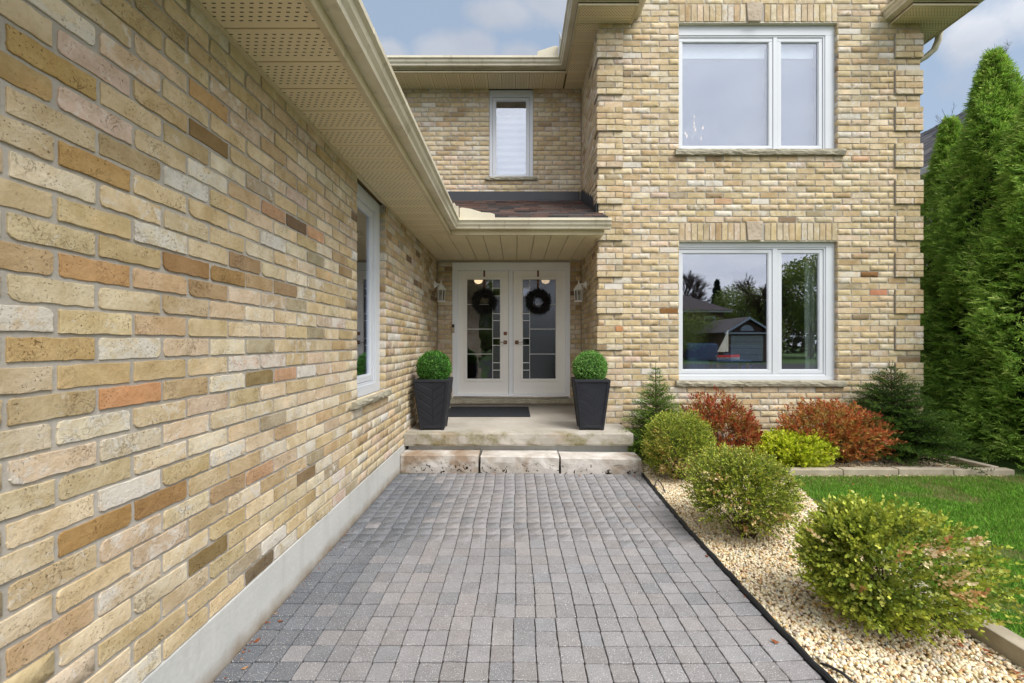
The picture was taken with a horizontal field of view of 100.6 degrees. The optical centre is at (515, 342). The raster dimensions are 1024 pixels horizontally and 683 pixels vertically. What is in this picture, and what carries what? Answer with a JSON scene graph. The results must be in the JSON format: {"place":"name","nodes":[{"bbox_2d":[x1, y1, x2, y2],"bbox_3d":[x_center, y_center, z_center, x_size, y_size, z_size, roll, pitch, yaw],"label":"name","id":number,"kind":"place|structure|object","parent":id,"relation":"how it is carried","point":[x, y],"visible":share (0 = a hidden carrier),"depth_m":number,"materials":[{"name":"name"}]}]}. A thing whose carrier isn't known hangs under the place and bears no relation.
{"place":"outdoors","nodes":[
{"label":"outdoors","id":0,"kind":"place"},
{"bbox_2d":[214,471,824,682],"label":"path","id":1,"kind":"structure","parent":0,"point":[480,577],"depth_m":2.16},
{"bbox_2d":[400,449,480,472],"bbox_3d":[-0.774,1.245,4.429,0.798,0.230,0.264,0,0,0],"label":"step stone","id":2,"kind":"object","parent":1,"relation":"on","point":[439,460],"visible":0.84,"depth_m":4.31,"materials":[{"name":"beige stone"}]},
{"bbox_2d":[480,450,558,473],"bbox_3d":[0.043,1.248,4.408,0.795,0.225,0.291,0,0,0],"label":"step stone","id":3,"kind":"object","parent":1,"relation":"on","point":[519,461],"visible":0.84,"depth_m":4.28,"materials":[{"name":"beige stone"}]},
{"bbox_2d":[559,451,641,474],"bbox_3d":[0.856,1.252,4.365,0.802,0.216,0.282,0,0,0],"label":"step stone","id":4,"kind":"object","parent":1,"relation":"on","point":[593,463],"visible":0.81,"depth_m":4.24,"materials":[{"name":"beige stone"}]},
{"bbox_2d":[220,472,1023,677],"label":"dead leaves","id":5,"kind":"object","parent":1,"relation":"on","point":[773,640],"visible":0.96,"depth_m":1.81,"materials":[{"name":"brown plant"}]},
{"bbox_2d":[362,0,1023,133],"label":"sky","id":6,"kind":"structure","parent":0,"point":[402,27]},
{"bbox_2d":[480,434,1023,475],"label":"ground","id":7,"kind":"structure","parent":0,"point":[1006,463],"depth_m":4.84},
{"bbox_2d":[0,0,458,682],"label":"garage wing","id":8,"kind":"structure","parent":7,"relation":"on","point":[218,302],"depth_m":1.55,"materials":[{"name":"beige brick"}]},
{"bbox_2d":[351,183,391,409],"bbox_3d":[-1.217,-0.384,3.475,0.179,1.733,0.850,0,0,0],"label":"window","id":9,"kind":"structure","parent":8,"relation":"in","point":[368,210],"depth_m":3.65,"materials":[{"name":"white plastic"}]},
{"bbox_2d":[434,280,445,301],"bbox_3d":[-1.089,-0.751,6.160,0.175,0.309,0.132,0,0,0],"label":"wall lantern","id":10,"kind":"object","parent":8,"relation":"attached to","point":[440,287],"depth_m":6.14,"materials":[{"name":"paint"}]},
{"bbox_2d":[404,407,632,465],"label":"porch slab","id":11,"kind":"structure","parent":7,"relation":"on","point":[549,428],"depth_m":4.56,"materials":[{"name":"concrete"}]},
{"bbox_2d":[413,377,452,429],"bbox_3d":[-0.922,0.678,4.800,0.396,0.560,0.396,0,0,0],"label":"planter","id":12,"kind":"object","parent":11,"relation":"on","point":[433,398],"visible":0.95,"depth_m":4.64,"materials":[{"name":"plastic"}]},
{"bbox_2d":[415,350,452,379],"bbox_3d":[-0.918,0.280,4.796,0.418,0.416,0.422,0,0,0],"label":"topiary ball","id":13,"kind":"object","parent":12,"relation":"in","point":[432,364],"visible":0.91,"depth_m":4.68,"materials":[{"name":"green plant"}]},
{"bbox_2d":[448,407,529,416],"bbox_3d":[-0.381,0.952,5.915,1.149,0.012,0.830,0,0,0],"label":"door mat","id":14,"kind":"object","parent":11,"relation":"on","point":[489,412],"depth_m":5.79,"materials":[{"name":"black rubber"}]},
{"bbox_2d":[571,377,610,429],"bbox_3d":[0.842,0.678,4.800,0.396,0.560,0.396,0,0,0],"label":"planter","id":15,"kind":"object","parent":11,"relation":"on","point":[590,396],"visible":0.96,"depth_m":4.64,"materials":[{"name":"plastic"}]},
{"bbox_2d":[572,349,608,379],"bbox_3d":[0.848,0.279,4.800,0.425,0.425,0.426,0,0,0],"label":"topiary ball","id":16,"kind":"object","parent":15,"relation":"in","point":[588,364],"visible":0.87,"depth_m":4.68,"materials":[{"name":"green plant"}]},
{"bbox_2d":[386,0,983,450],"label":"brick house","id":17,"kind":"structure","parent":7,"relation":"on","point":[666,180],"depth_m":5.09,"materials":[{"name":"brick"}]},
{"bbox_2d":[458,271,508,393],"bbox_3d":[-0.489,-0.162,6.404,0.770,1.861,0.122,0,0,0],"label":"door","id":18,"kind":"structure","parent":17,"relation":"in","point":[499,382],"depth_m":6.42,"materials":[{"name":"paint"}]},
{"bbox_2d":[470,270,497,313],"bbox_3d":[-0.464,-0.763,6.367,0.437,0.699,0.167,0,0,0],"label":"wreath","id":19,"kind":"object","parent":18,"relation":"attached to","point":[478,295],"visible":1,"depth_m":6.35,"materials":[{"name":"black plant"}]},
{"bbox_2d":[485,90,536,180],"bbox_3d":[-0.065,-3.129,6.438,0.780,1.383,0.173,0,0,0],"label":"window","id":20,"kind":"structure","parent":17,"relation":"in","point":[514,132],"depth_m":6.43,"materials":[{"name":"white plastic"}]},
{"bbox_2d":[513,271,564,393],"bbox_3d":[0.361,-0.162,6.404,0.792,1.861,0.122,0,0,0],"label":"door","id":21,"kind":"structure","parent":17,"relation":"in","point":[538,366],"depth_m":6.42,"materials":[{"name":"paint"}]},
{"bbox_2d":[525,270,551,314],"bbox_3d":[0.343,-0.762,6.368,0.430,0.701,0.164,0,0,0],"label":"wreath","id":22,"kind":"object","parent":21,"relation":"attached to","point":[538,292],"visible":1,"depth_m":6.35,"materials":[{"name":"black plant"}]},
{"bbox_2d":[574,280,586,301],"bbox_3d":[0.900,-0.726,5.950,0.182,0.300,0.132,0,0,0],"label":"wall lantern","id":23,"kind":"object","parent":17,"relation":"attached to","point":[578,287],"depth_m":5.93,"materials":[{"name":"paint"}]},
{"bbox_2d":[684,343,717,368],"bbox_3d":[2.430,0.490,5.810,0.420,0.980,0.620,0,0,0],"label":"armchair","id":24,"kind":"object","parent":17,"relation":"on","point":[697,355],"visible":0.25,"depth_m":5.50,"materials":[{"name":"blue fabric"}]},
{"bbox_2d":[708,359,750,368],"bbox_3d":[2.685,0.595,5.345,0.430,0.770,0.230,0,0,0],"label":"side table","id":25,"kind":"object","parent":17,"relation":"on","point":[740,361],"visible":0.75,"depth_m":5.25,"materials":[{"name":"grey wood"}]},
{"bbox_2d":[715,328,739,359],"bbox_3d":[2.655,0.009,5.310,0.290,0.397,0.080,0,0,0],"label":"toy sailboat","id":26,"kind":"object","parent":25,"relation":"on","point":[724,346],"visible":1,"depth_m":5.31,"materials":[{"name":"white plastic"}]},
{"bbox_2d":[724,345,761,368],"bbox_3d":[3.300,0.505,6.410,0.500,0.950,0.620,0,0,0],"label":"armchair","id":27,"kind":"object","parent":17,"relation":"on","point":[753,353],"visible":0.18,"depth_m":6.10,"materials":[{"name":"blue fabric"}]},
{"bbox_2d":[675,242,846,386],"bbox_3d":[2.925,-0.349,5.127,2.020,1.748,0.169,0,0,0],"label":"window","id":28,"kind":"structure","parent":17,"relation":"in","point":[825,251],"depth_m":5.14,"materials":[{"name":"white plastic"}]},
{"bbox_2d":[675,26,846,155],"bbox_3d":[2.917,-3.039,5.147,2.025,1.602,0.209,0,0,0],"label":"window","id":29,"kind":"structure","parent":17,"relation":"in","point":[721,89],"depth_m":5.23,"materials":[{"name":"white plastic"}]},
{"bbox_2d":[804,254,816,368],"bbox_3d":[3.744,-0.140,5.343,0.213,2.100,0.057,0,0,0],"label":"curtain","id":30,"kind":"object","parent":17,"relation":"hanging from","point":[810,303],"visible":0.43,"depth_m":5.34,"materials":[{"name":"white fabric"}]},
{"bbox_2d":[920,103,979,439],"bbox_3d":[6.299,-1.042,6.219,1.625,4.804,1.614,0,0,0],"label":"arborvitae","id":31,"kind":"object","parent":7,"relation":"on","point":[947,134],"visible":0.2,"depth_m":6.14,"materials":[{"name":"green plant"}]},
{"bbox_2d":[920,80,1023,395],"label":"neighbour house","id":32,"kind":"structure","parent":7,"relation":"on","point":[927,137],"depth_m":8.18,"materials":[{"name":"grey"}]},
{"bbox_2d":[920,42,1023,455],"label":"arborvitae","id":33,"kind":"object","parent":7,"relation":"on","point":[997,86],"visible":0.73,"depth_m":5.34,"materials":[{"name":"green plant"}]},
{"bbox_2d":[939,92,1023,469],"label":"arborvitae","id":34,"kind":"object","parent":7,"relation":"on","point":[1010,190],"visible":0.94,"depth_m":4.74,"materials":[{"name":"green plant"}]},
{"bbox_2d":[975,238,1022,454],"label":"arborvitae","id":35,"kind":"object","parent":7,"relation":"on","point":[1009,406],"visible":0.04,"depth_m":5.03,"materials":[{"name":"green plant"}]},
{"bbox_2d":[628,451,1023,682],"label":"gravel bed","id":36,"kind":"object","parent":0,"point":[764,568],"visible":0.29,"depth_m":1.97,"materials":[{"name":"beige gravel"}]},
{"bbox_2d":[618,362,691,460],"bbox_3d":[1.585,0.770,4.681,0.947,1.120,0.936,0,0,21],"label":"fir","id":37,"kind":"object","parent":36,"relation":"on","point":[650,411],"visible":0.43,"depth_m":4.66,"materials":[{"name":"green plant"}]},
{"bbox_2d":[639,405,718,480],"bbox_3d":[1.591,0.955,4.149,0.742,0.738,0.898,0,0,22],"label":"box shrub","id":38,"kind":"object","parent":36,"relation":"on","point":[691,427],"visible":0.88,"depth_m":3.98,"materials":[{"name":"green plant"}]},
{"bbox_2d":[675,386,763,461],"bbox_3d":[2.178,0.894,4.623,1.024,0.861,0.900,0,0,0],"label":"spirea shrub","id":39,"kind":"object","parent":36,"relation":"on","point":[746,433],"visible":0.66,"depth_m":4.51,"materials":[{"name":"red plant"}]},
{"bbox_2d":[678,441,810,539],"bbox_3d":[1.560,1.011,2.946,0.812,0.627,0.814,0,0,0],"label":"box shrub","id":40,"kind":"object","parent":36,"relation":"on","point":[763,476],"visible":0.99,"depth_m":2.78,"materials":[{"name":"green plant"}]},
{"bbox_2d":[641,473,856,682],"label":"path edging","id":41,"kind":"object","parent":36,"relation":"on","point":[797,647],"visible":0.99,"depth_m":2.09,"materials":[{"name":"plastic"}]},
{"bbox_2d":[752,426,842,467],"bbox_3d":[2.957,1.110,4.510,0.926,0.430,0.664,0,0,0],"label":"lime shrub","id":42,"kind":"object","parent":36,"relation":"on","point":[799,451],"visible":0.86,"depth_m":4.33,"materials":[{"name":"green plant"}]},
{"bbox_2d":[775,396,906,464],"bbox_3d":[3.420,0.949,4.557,1.290,0.751,0.749,0,0,0],"label":"spirea shrub","id":43,"kind":"object","parent":36,"relation":"on","point":[848,423],"visible":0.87,"depth_m":4.42,"materials":[{"name":"red plant"}]},
{"bbox_2d":[787,489,1023,648],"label":"box shrub","id":44,"kind":"object","parent":36,"relation":"on","point":[843,538],"visible":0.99,"depth_m":1.84,"materials":[{"name":"green plant"}]},
{"bbox_2d":[835,360,995,474],"bbox_3d":[4.147,0.760,4.773,1.459,1.141,1.396,0,0,14],"label":"fir","id":45,"kind":"object","parent":36,"relation":"on","point":[922,442],"visible":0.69,"depth_m":4.48,"materials":[{"name":"green plant"}]},
{"bbox_2d":[794,473,1023,637],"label":"lawn","id":46,"kind":"structure","parent":0,"point":[993,506],"depth_m":3.47,"materials":[{"name":"green plant"}]},
{"bbox_2d":[787,455,1023,667],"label":"garden edging","id":47,"kind":"object","parent":46,"relation":"on","point":[1006,643],"visible":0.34,"depth_m":4.17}
]}

